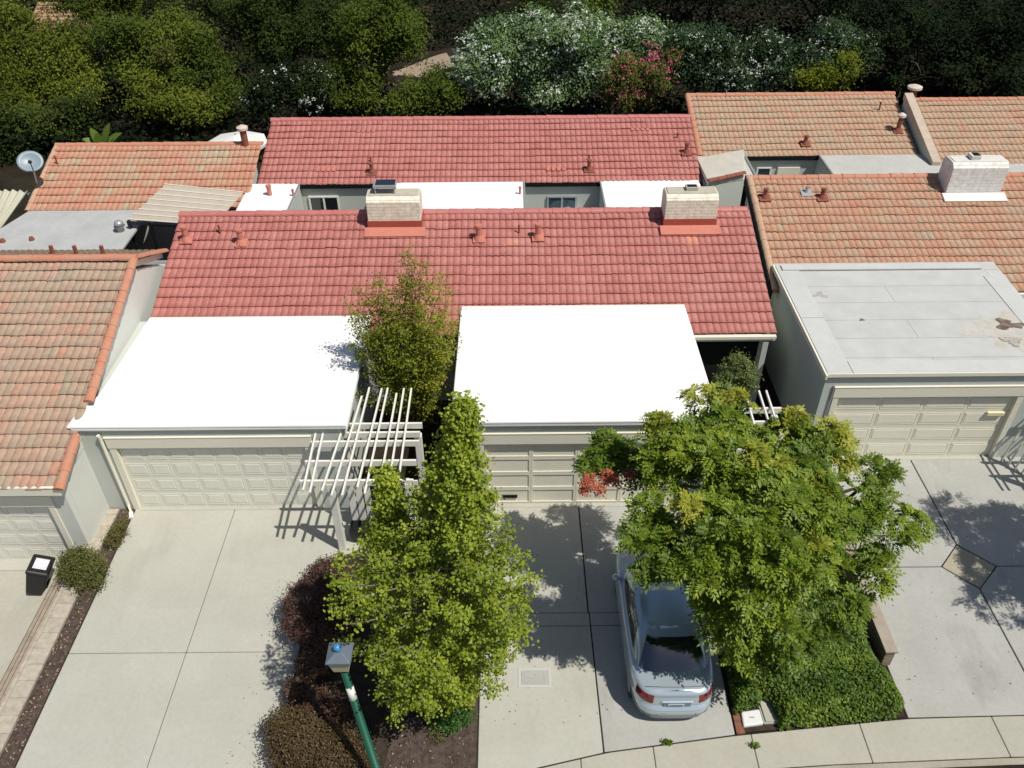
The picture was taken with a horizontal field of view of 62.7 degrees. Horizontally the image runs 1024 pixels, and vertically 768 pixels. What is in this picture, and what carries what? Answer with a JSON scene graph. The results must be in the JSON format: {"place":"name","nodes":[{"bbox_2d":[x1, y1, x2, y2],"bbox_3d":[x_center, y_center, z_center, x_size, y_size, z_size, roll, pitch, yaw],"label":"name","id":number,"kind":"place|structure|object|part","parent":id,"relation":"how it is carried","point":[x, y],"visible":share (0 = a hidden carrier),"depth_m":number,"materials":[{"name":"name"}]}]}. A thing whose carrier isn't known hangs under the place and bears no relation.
{"place":"outdoors","nodes":[
{"label":"outdoors","id":0,"kind":"place"},
{"bbox_2d":[0,570,56,680],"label":"driveway","id":1,"kind":"structure","parent":0,"point":[19,606],"depth_m":21.10,"materials":[{"name":"concrete"}]},
{"bbox_2d":[25,554,54,594],"bbox_3d":[-12.052,4.893,21.390,0.527,0.966,0.728,16,28,-19],"label":"wheelie bin","id":2,"kind":"object","parent":1,"relation":"on","point":[38,570],"visible":0.97,"depth_m":21.13,"materials":[{"name":"black plastic"}]},
{"bbox_2d":[16,507,368,767],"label":"driveway","id":3,"kind":"structure","parent":0,"point":[102,708],"depth_m":19.65,"materials":[{"name":"concrete"}]},
{"bbox_2d":[229,587,285,756],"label":"dry leaves","id":4,"kind":"object","parent":3,"relation":"on","point":[256,693],"visible":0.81,"depth_m":19.00,"materials":[{"name":"brown plant"}]},
{"bbox_2d":[349,520,367,542],"bbox_3d":[-4.016,3.890,22.093,0.437,0.460,0.437,-1,38,0],"label":"planter box","id":5,"kind":"object","parent":3,"relation":"on","point":[355,525],"visible":0.73,"depth_m":21.93,"materials":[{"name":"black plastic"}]},
{"bbox_2d":[299,387,426,549],"bbox_3d":[-3.735,2.365,22.108,2.830,2.825,3.807,-1,38,0],"label":"pergola","id":6,"kind":"object","parent":3,"relation":"on","point":[347,443],"visible":0.77,"depth_m":21.30,"materials":[{"name":"white paint"}]},
{"bbox_2d":[0,66,1023,767],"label":"terrain","id":7,"kind":"structure","parent":0,"point":[14,176],"depth_m":39.46,"materials":[{"name":"soil"}]},
{"bbox_2d":[0,189,31,228],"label":"patio cover","id":8,"kind":"object","parent":7,"relation":"on","point":[10,200],"visible":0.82,"depth_m":31.34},
{"bbox_2d":[0,0,116,129],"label":"broadleaf tree","id":9,"kind":"object","parent":7,"relation":"on","point":[51,68],"visible":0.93,"depth_m":42.88,"materials":[{"name":"green plant"}]},
{"bbox_2d":[0,76,116,169],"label":"broadleaf tree","id":10,"kind":"object","parent":7,"relation":"on","point":[14,119],"visible":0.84,"depth_m":41.07,"materials":[{"name":"green plant"}]},
{"bbox_2d":[0,509,134,767],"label":"bark strip","id":11,"kind":"object","parent":7,"relation":"on","point":[40,684],"visible":0.56,"depth_m":19.16,"materials":[{"name":"wood"}]},
{"bbox_2d":[1,511,128,766],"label":"dry leaves","id":12,"kind":"object","parent":11,"relation":"on","point":[78,611],"visible":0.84,"depth_m":19.08,"materials":[{"name":"brown plant"}]},
{"bbox_2d":[51,540,113,596],"bbox_3d":[-10.765,4.621,21.009,1.734,1.128,1.302,19,43,23],"label":"shrub","id":13,"kind":"object","parent":7,"relation":"on","point":[73,572],"visible":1,"depth_m":20.84,"materials":[{"name":"green plant"}]},
{"bbox_2d":[82,123,121,142],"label":"banana plant","id":14,"kind":"object","parent":7,"relation":"on","point":[96,136],"visible":0.59,"depth_m":35.57,"materials":[{"name":"green plant"}]},
{"bbox_2d":[24,0,190,55],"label":"broadleaf tree","id":15,"kind":"object","parent":7,"relation":"on","point":[83,9],"visible":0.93,"depth_m":49.13,"materials":[{"name":"green plant"}]},
{"bbox_2d":[101,516,129,551],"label":"shrub","id":16,"kind":"object","parent":7,"relation":"on","point":[115,535],"visible":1,"depth_m":22.07,"materials":[{"name":"green plant"}]},
{"bbox_2d":[0,125,263,570],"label":"duplex house","id":17,"kind":"structure","parent":7,"relation":"on","point":[80,281],"depth_m":23.68,"materials":[{"name":"tile"}]},
{"bbox_2d":[16,151,43,182],"bbox_3d":[-17.807,-7.910,31.163,0.832,1.256,0.886,-1,38,0],"label":"satellite dish","id":18,"kind":"object","parent":17,"relation":"attached to","point":[30,161],"visible":1,"depth_m":31.07,"materials":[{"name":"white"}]},
{"bbox_2d":[0,507,68,558],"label":"garage door","id":19,"kind":"structure","parent":17,"relation":"in","point":[25,532],"depth_m":21.77,"materials":[{"name":"beige metal"}]},
{"bbox_2d":[126,184,242,259],"bbox_3d":[-11.751,-5.144,31.094,3.920,4.100,1.723,-1,38,0],"label":"awning","id":20,"kind":"object","parent":17,"relation":"attached to","point":[165,204],"visible":0.81,"depth_m":30.21,"materials":[{"name":"beige corrugated metal"},{"name":"white paint"}]},
{"bbox_2d":[141,34,181,127],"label":"bush","id":21,"kind":"object","parent":7,"relation":"on","point":[163,57],"visible":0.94,"depth_m":42.18,"materials":[{"name":"plant"}]},
{"bbox_2d":[81,0,253,119],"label":"broadleaf tree","id":22,"kind":"object","parent":7,"relation":"on","point":[122,35],"visible":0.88,"depth_m":43.30,"materials":[{"name":"green plant"}]},
{"bbox_2d":[110,61,226,140],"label":"broadleaf tree","id":23,"kind":"object","parent":7,"relation":"on","point":[184,108],"visible":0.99,"depth_m":41.88,"materials":[{"name":"green plant"}]},
{"bbox_2d":[210,131,266,149],"bbox_3d":[-11.963,-9.677,37.227,2.494,2.960,2.494,-15,41,-17],"label":"parasol","id":24,"kind":"object","parent":7,"relation":"on","point":[235,136],"visible":0.42,"depth_m":36.55,"materials":[{"name":"white fabric"}]},
{"bbox_2d":[226,51,303,125],"bbox_3d":[-11.752,-13.672,40.981,3.815,4.801,3.804,-1,38,0],"label":"flowering shrub","id":25,"kind":"object","parent":7,"relation":"on","point":[263,95],"visible":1,"depth_m":40.00,"materials":[{"name":"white plant"}]},
{"bbox_2d":[204,0,357,97],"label":"broadleaf tree","id":26,"kind":"object","parent":7,"relation":"on","point":[283,31],"visible":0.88,"depth_m":44.37,"materials":[{"name":"green plant"}]},
{"bbox_2d":[286,55,351,116],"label":"flowering shrub","id":27,"kind":"object","parent":7,"relation":"on","point":[316,75],"visible":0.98,"depth_m":40.56,"materials":[{"name":"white plant"}]},
{"bbox_2d":[296,0,443,116],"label":"broadleaf tree","id":28,"kind":"object","parent":7,"relation":"on","point":[372,32],"visible":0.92,"depth_m":42.95,"materials":[{"name":"green plant"}]},
{"bbox_2d":[275,514,483,767],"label":"planting bed","id":29,"kind":"object","parent":7,"relation":"on","point":[378,727],"visible":0.07,"depth_m":18.77,"materials":[{"name":"soil"}]},
{"bbox_2d":[277,668,350,727],"bbox_3d":[-4.278,6.847,18.075,1.109,0.878,1.721,-31,48,-32],"label":"shrub","id":30,"kind":"object","parent":29,"relation":"on","point":[298,689],"visible":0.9,"depth_m":17.97,"materials":[{"name":"brown plant"}]},
{"bbox_2d":[254,698,384,767],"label":"shrub","id":31,"kind":"object","parent":29,"relation":"on","point":[310,743],"visible":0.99,"depth_m":17.02,"materials":[{"name":"brown plant"}]},
{"bbox_2d":[274,554,367,682],"bbox_3d":[-4.486,5.332,19.631,2.166,1.415,3.272,16,41,20],"label":"shrub","id":32,"kind":"object","parent":29,"relation":"on","point":[300,612],"visible":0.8,"depth_m":19.29,"materials":[{"name":"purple plant"}]},
{"bbox_2d":[325,642,380,767],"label":"street lamp","id":33,"kind":"object","parent":29,"relation":"on","point":[339,657],"visible":1,"depth_m":15.84,"materials":[{"name":"green metal"}]},
{"bbox_2d":[346,478,421,523],"bbox_3d":[-3.338,3.067,21.992,1.870,1.704,0.080,-1,38,0],"label":"screen fence","id":34,"kind":"object","parent":29,"relation":"on","point":[361,514],"visible":0.26,"depth_m":21.92,"materials":[{"name":"white paint"}]},
{"bbox_2d":[384,693,477,767],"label":"leaf litter","id":35,"kind":"object","parent":29,"relation":"on","point":[439,752],"visible":0.62,"depth_m":17.68,"materials":[{"name":"brown plant"}]},
{"bbox_2d":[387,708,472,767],"bbox_3d":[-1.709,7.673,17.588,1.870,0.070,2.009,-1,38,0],"label":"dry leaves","id":36,"kind":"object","parent":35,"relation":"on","point":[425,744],"visible":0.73,"depth_m":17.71,"materials":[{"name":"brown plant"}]},
{"bbox_2d":[323,390,546,730],"bbox_3d":[-1.501,3.681,15.730,4.291,8.718,3.836,-1,38,0],"label":"street tree","id":37,"kind":"object","parent":29,"relation":"on","point":[420,567],"visible":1,"depth_m":14.98,"materials":[{"name":"green plant"}]},
{"bbox_2d":[426,723,444,745],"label":"shrub","id":38,"kind":"object","parent":29,"relation":"on","point":[436,734],"visible":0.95,"depth_m":17.72,"materials":[{"name":"green plant"}]},
{"bbox_2d":[423,697,481,738],"bbox_3d":[-1.373,6.930,18.017,1.155,0.783,1.227,-22,43,-25],"label":"shrub","id":39,"kind":"object","parent":29,"relation":"on","point":[458,719],"visible":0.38,"depth_m":17.74,"materials":[{"name":"green plant"}]},
{"bbox_2d":[339,245,466,439],"bbox_3d":[-2.992,-0.797,23.063,3.587,6.582,2.172,-1,38,0],"label":"courtyard tree","id":40,"kind":"object","parent":7,"relation":"on","point":[402,361],"visible":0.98,"depth_m":22.47,"materials":[{"name":"green plant"}]},
{"bbox_2d":[67,114,776,518],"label":"duplex house","id":41,"kind":"structure","parent":7,"relation":"on","point":[623,290],"depth_m":25.52,"materials":[{"name":"red tile"}]},
{"bbox_2d":[119,447,316,505],"bbox_3d":[-7.779,2.457,22.474,4.860,2.268,0.057,0,39,0],"label":"garage door","id":42,"kind":"structure","parent":41,"relation":"in","point":[250,475],"depth_m":22.46,"materials":[{"name":"beige metal"}]},
{"bbox_2d":[308,196,339,209],"bbox_3d":[-7.330,-6.866,32.961,1.177,1.109,0.060,0,39,0],"label":"window","id":43,"kind":"structure","parent":41,"relation":"in","point":[315,202],"depth_m":32.79,"materials":[{"name":"glass"}]},
{"bbox_2d":[547,196,576,207],"bbox_3d":[1.949,-6.854,33.035,1.168,1.171,0.060,0,39,0],"label":"window","id":44,"kind":"structure","parent":41,"relation":"in","point":[552,201],"depth_m":32.82,"materials":[{"name":"white glass"}]},
{"bbox_2d":[484,443,663,502],"bbox_3d":[1.721,2.364,22.487,4.860,2.268,0.085,0,39,0],"label":"garage door","id":45,"kind":"structure","parent":41,"relation":"in","point":[525,473],"depth_m":22.55,"materials":[{"name":"beige"}]},
{"bbox_2d":[375,63,473,116],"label":"bush","id":46,"kind":"object","parent":7,"relation":"on","point":[429,92],"visible":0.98,"depth_m":41.97,"materials":[{"name":"green plant"}]},
{"bbox_2d":[423,59,473,113],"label":"bush","id":47,"kind":"object","parent":7,"relation":"on","point":[443,70],"visible":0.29,"depth_m":44.28,"materials":[{"name":"green plant"}]},
{"bbox_2d":[441,2,538,114],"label":"oleander","id":48,"kind":"object","parent":7,"relation":"on","point":[495,42],"visible":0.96,"depth_m":41.72,"materials":[{"name":"green plant"}]},
{"bbox_2d":[0,0,1023,162],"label":"undergrowth","id":49,"kind":"object","parent":7,"relation":"on","point":[466,24],"visible":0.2,"depth_m":47.61,"materials":[{"name":"green plant"}]},
{"bbox_2d":[511,0,560,51],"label":"conifer","id":50,"kind":"object","parent":7,"relation":"on","point":[540,3],"visible":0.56,"depth_m":46.65,"materials":[{"name":"green plant"}]},
{"bbox_2d":[506,0,614,114],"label":"oleander","id":51,"kind":"object","parent":7,"relation":"on","point":[549,34],"visible":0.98,"depth_m":41.57,"materials":[{"name":"green plant"}]},
{"bbox_2d":[580,0,623,59],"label":"conifer","id":52,"kind":"object","parent":7,"relation":"on","point":[600,4],"visible":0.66,"depth_m":46.65,"materials":[{"name":"green plant"}]},
{"bbox_2d":[562,1,671,114],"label":"oleander","id":53,"kind":"object","parent":7,"relation":"on","point":[639,33],"visible":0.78,"depth_m":41.92,"materials":[{"name":"green plant"}]},
{"bbox_2d":[593,40,689,114],"bbox_3d":[6.197,-13.805,40.649,4.583,5.179,3.631,-1,38,0],"label":"pink shrub","id":54,"kind":"object","parent":7,"relation":"on","point":[651,76],"visible":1,"depth_m":39.70,"materials":[{"name":"green plant"}]},
{"bbox_2d":[651,15,758,92],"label":"oleander","id":55,"kind":"object","parent":7,"relation":"on","point":[715,45],"visible":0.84,"depth_m":42.30,"materials":[{"name":"green plant"}]},
{"bbox_2d":[712,347,763,395],"bbox_3d":[6.420,0.331,24.529,1.520,2.866,1.297,-1,38,0],"label":"shrub","id":56,"kind":"object","parent":7,"relation":"on","point":[742,377],"visible":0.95,"depth_m":23.82,"materials":[{"name":"green plant"}]},
{"bbox_2d":[721,14,809,92],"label":"oleander","id":57,"kind":"object","parent":7,"relation":"on","point":[769,49],"visible":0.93,"depth_m":42.47,"materials":[{"name":"green plant"}]},
{"bbox_2d":[690,495,904,732],"bbox_3d":[6.631,5.282,20.827,3.710,0.312,7.250,-1,38,0],"label":"planting bed","id":58,"kind":"object","parent":7,"relation":"on","point":[768,727],"visible":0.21,"depth_m":18.22,"materials":[{"name":"soil"}]},
{"bbox_2d":[731,707,744,734],"bbox_3d":[4.875,7.371,18.214,0.180,0.320,0.620,-1,38,0],"label":"bark patch","id":59,"kind":"object","parent":58,"relation":"on","point":[739,727],"visible":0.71,"depth_m":18.05,"materials":[{"name":"brown wood"}]},
{"bbox_2d":[716,390,785,497],"bbox_3d":[6.293,1.978,22.669,1.850,2.595,2.553,-1,38,0],"label":"pergola","id":60,"kind":"object","parent":58,"relation":"on","point":[766,410],"visible":0.08,"depth_m":22.43,"materials":[{"name":"white paint"}]},
{"bbox_2d":[741,709,762,727],"bbox_3d":[5.160,7.216,18.119,0.470,0.116,0.339,-5,39,-6],"label":"meter box","id":61,"kind":"object","parent":58,"relation":"on","point":[752,718],"visible":1,"depth_m":18.06,"materials":[{"name":"white plastic"}]},
{"bbox_2d":[571,380,938,683],"bbox_3d":[4.949,3.485,17.878,7.270,6.292,5.492,-1,38,0],"label":"shade tree","id":62,"kind":"object","parent":58,"relation":"on","point":[750,593],"visible":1,"depth_m":16.24,"materials":[{"name":"green plant"}]},
{"bbox_2d":[759,699,778,724],"bbox_3d":[5.577,7.116,18.254,0.380,0.140,0.573,-2,39,-2],"label":"meter box","id":63,"kind":"object","parent":58,"relation":"on","point":[767,713],"visible":0.67,"depth_m":18.15,"materials":[{"name":"concrete"}]},
{"bbox_2d":[724,568,904,730],"bbox_3d":[6.641,5.777,19.335,3.716,0.812,4.291,-1,38,0],"label":"hedge","id":64,"kind":"object","parent":58,"relation":"on","point":[856,676],"visible":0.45,"depth_m":18.19,"materials":[{"name":"green plant"}]},
{"bbox_2d":[784,41,871,91],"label":"bush","id":65,"kind":"object","parent":7,"relation":"on","point":[829,76],"visible":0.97,"depth_m":40.05,"materials":[{"name":"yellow plant"}]},
{"bbox_2d":[776,8,893,91],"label":"oleander","id":66,"kind":"object","parent":7,"relation":"on","point":[840,33],"visible":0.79,"depth_m":42.66,"materials":[{"name":"green plant"}]},
{"bbox_2d":[685,84,1023,460],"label":"duplex house","id":67,"kind":"structure","parent":7,"relation":"on","point":[889,234],"depth_m":27.48,"materials":[{"name":"tile"}]},
{"bbox_2d":[756,167,771,174],"bbox_3d":[10.322,-8.472,34.631,0.614,1.002,0.060,0,39,0],"label":"window","id":68,"kind":"structure","parent":67,"relation":"in","point":[760,170],"depth_m":34.42,"materials":[{"name":"white paint"}]},
{"bbox_2d":[776,167,799,174],"bbox_3d":[11.330,-7.925,35.063,0.901,2.395,0.065,0,39,0],"label":"atrium door","id":69,"kind":"structure","parent":67,"relation":"in","point":[781,170],"depth_m":34.40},
{"bbox_2d":[833,396,1014,455],"bbox_3d":[11.421,1.210,23.799,4.900,2.308,0.140,0,39,0],"label":"garage door","id":70,"kind":"structure","parent":67,"relation":"in","point":[889,426],"depth_m":23.75,"materials":[{"name":"beige"}]},
{"bbox_2d":[838,530,898,665],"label":"planter wall","id":71,"kind":"structure","parent":7,"relation":"on","point":[882,641],"depth_m":19.33,"materials":[{"name":"beige concrete"}]},
{"bbox_2d":[846,0,967,101],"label":"broadleaf tree","id":72,"kind":"object","parent":7,"relation":"on","point":[906,31],"visible":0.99,"depth_m":43.42,"materials":[{"name":"green plant"}]},
{"bbox_2d":[801,758,1023,767],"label":"kerb","id":73,"kind":"structure","parent":7,"relation":"on","point":[972,762],"depth_m":17.36,"materials":[{"name":"concrete"}]},
{"bbox_2d":[895,0,1000,94],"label":"broadleaf tree","id":74,"kind":"object","parent":7,"relation":"on","point":[953,21],"visible":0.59,"depth_m":44.52,"materials":[{"name":"green plant"}]},
{"bbox_2d":[942,546,994,587],"bbox_3d":[11.610,4.825,21.523,0.986,0.494,0.972,32,48,34],"label":"paving diamond","id":75,"kind":"object","parent":7,"relation":"on","point":[974,570],"visible":0.6,"depth_m":21.35,"materials":[{"name":"beige concrete"}]},
{"bbox_2d":[931,0,1023,96],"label":"broadleaf tree","id":76,"kind":"object","parent":7,"relation":"on","point":[996,46],"visible":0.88,"depth_m":43.05,"materials":[{"name":"green plant"}]},
{"bbox_2d":[0,0,1023,92],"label":"hill","id":77,"kind":"structure","parent":0,"point":[439,49],"depth_m":56.38,"materials":[{"name":"soil"}]},
{"bbox_2d":[32,2,104,51],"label":"distant house","id":78,"kind":"structure","parent":77,"relation":"on","point":[50,14],"depth_m":53.49,"materials":[{"name":"grey paint"}]},
{"bbox_2d":[181,0,428,59],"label":"broadleaf tree","id":79,"kind":"object","parent":77,"relation":"on","point":[201,4],"visible":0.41,"depth_m":48.84,"materials":[{"name":"green plant"}]},
{"bbox_2d":[393,53,454,76],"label":"footpath","id":80,"kind":"structure","parent":77,"relation":"on","point":[443,57],"depth_m":51.61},
{"bbox_2d":[633,0,730,40],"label":"broadleaf tree","id":81,"kind":"object","parent":77,"relation":"on","point":[668,4],"visible":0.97,"depth_m":52.86,"materials":[{"name":"green plant"}]},
{"bbox_2d":[724,0,888,45],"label":"broadleaf tree","id":82,"kind":"object","parent":77,"relation":"on","point":[829,6],"visible":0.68,"depth_m":49.40,"materials":[{"name":"green plant"}]},
{"bbox_2d":[478,507,602,767],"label":"driveway","id":83,"kind":"structure","parent":0,"point":[533,730],"depth_m":19.19,"materials":[{"name":"concrete"}]},
{"bbox_2d":[518,668,550,687],"bbox_3d":[0.508,6.635,18.966,0.740,0.036,0.480,-1,38,0],"label":"utility cover","id":84,"kind":"object","parent":83,"relation":"on","point":[532,676],"visible":1,"depth_m":18.96,"materials":[{"name":"grey concrete"}]},
{"bbox_2d":[579,503,734,751],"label":"driveway","id":85,"kind":"structure","parent":0,"point":[626,723],"depth_m":19.02,"materials":[{"name":"concrete"}]},
{"bbox_2d":[495,512,718,722],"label":"dry leaves","id":86,"kind":"object","parent":85,"relation":"on","point":[555,621],"visible":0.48,"depth_m":20.41,"materials":[{"name":"brown plant"}]},
{"bbox_2d":[612,544,712,717],"bbox_3d":[3.442,5.336,19.376,2.132,1.477,4.587,-1,38,0],"label":"parked car","id":87,"kind":"object","parent":85,"relation":"on","point":[669,666],"visible":0.7,"depth_m":18.08,"materials":[{"name":"silver metal"}]},
{"bbox_3d":[2.697,4.783,19.276,0.158,0.315,1.153,0,39,0],"label":"side window","id":88,"kind":"part","parent":87,"relation":"part of","materials":[{"name":"black glass"}]},
{"bbox_3d":[2.700,5.386,18.518,0.154,0.315,0.798,0,39,0],"label":"side window","id":89,"kind":"part","parent":87,"relation":"part of","materials":[{"name":"black glass"}]},
{"bbox_3d":[3.446,5.786,18.042,1.439,0.384,0.699,0,39,0],"label":"rear window","id":90,"kind":"part","parent":87,"relation":"part of","materials":[{"name":"black glass"}]},
{"bbox_2d":[660,738,672,745],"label":"weed tuft","id":91,"kind":"object","parent":85,"relation":"on","point":[667,742],"visible":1,"depth_m":17.70,"materials":[{"name":"green plant"}]},
{"bbox_2d":[544,716,1023,767],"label":"pavement","id":92,"kind":"structure","parent":0,"point":[925,739],"depth_m":17.64,"materials":[{"name":"concrete"}]},
{"bbox_2d":[747,741,760,748],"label":"weed tuft","id":93,"kind":"object","parent":92,"relation":"on","point":[754,745],"visible":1,"depth_m":17.64,"materials":[{"name":"green plant"}]},
{"bbox_2d":[830,457,1023,717],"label":"driveway","id":94,"kind":"structure","parent":0,"point":[945,667],"depth_m":20.58,"materials":[{"name":"concrete"}]},
{"bbox_2d":[1000,429,1023,472],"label":"pergola","id":95,"kind":"object","parent":94,"relation":"on","point":[1016,451],"visible":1,"depth_m":23.89,"materials":[{"name":"white paint"}]},
{"label":"ground","id":96,"kind":"structure","parent":0,"visible":0},
{"bbox_2d":[0,509,119,755],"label":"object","id":97,"kind":"structure","parent":96,"relation":"on","point":[18,681],"depth_m":19.69,"materials":[{"name":"beige concrete"}]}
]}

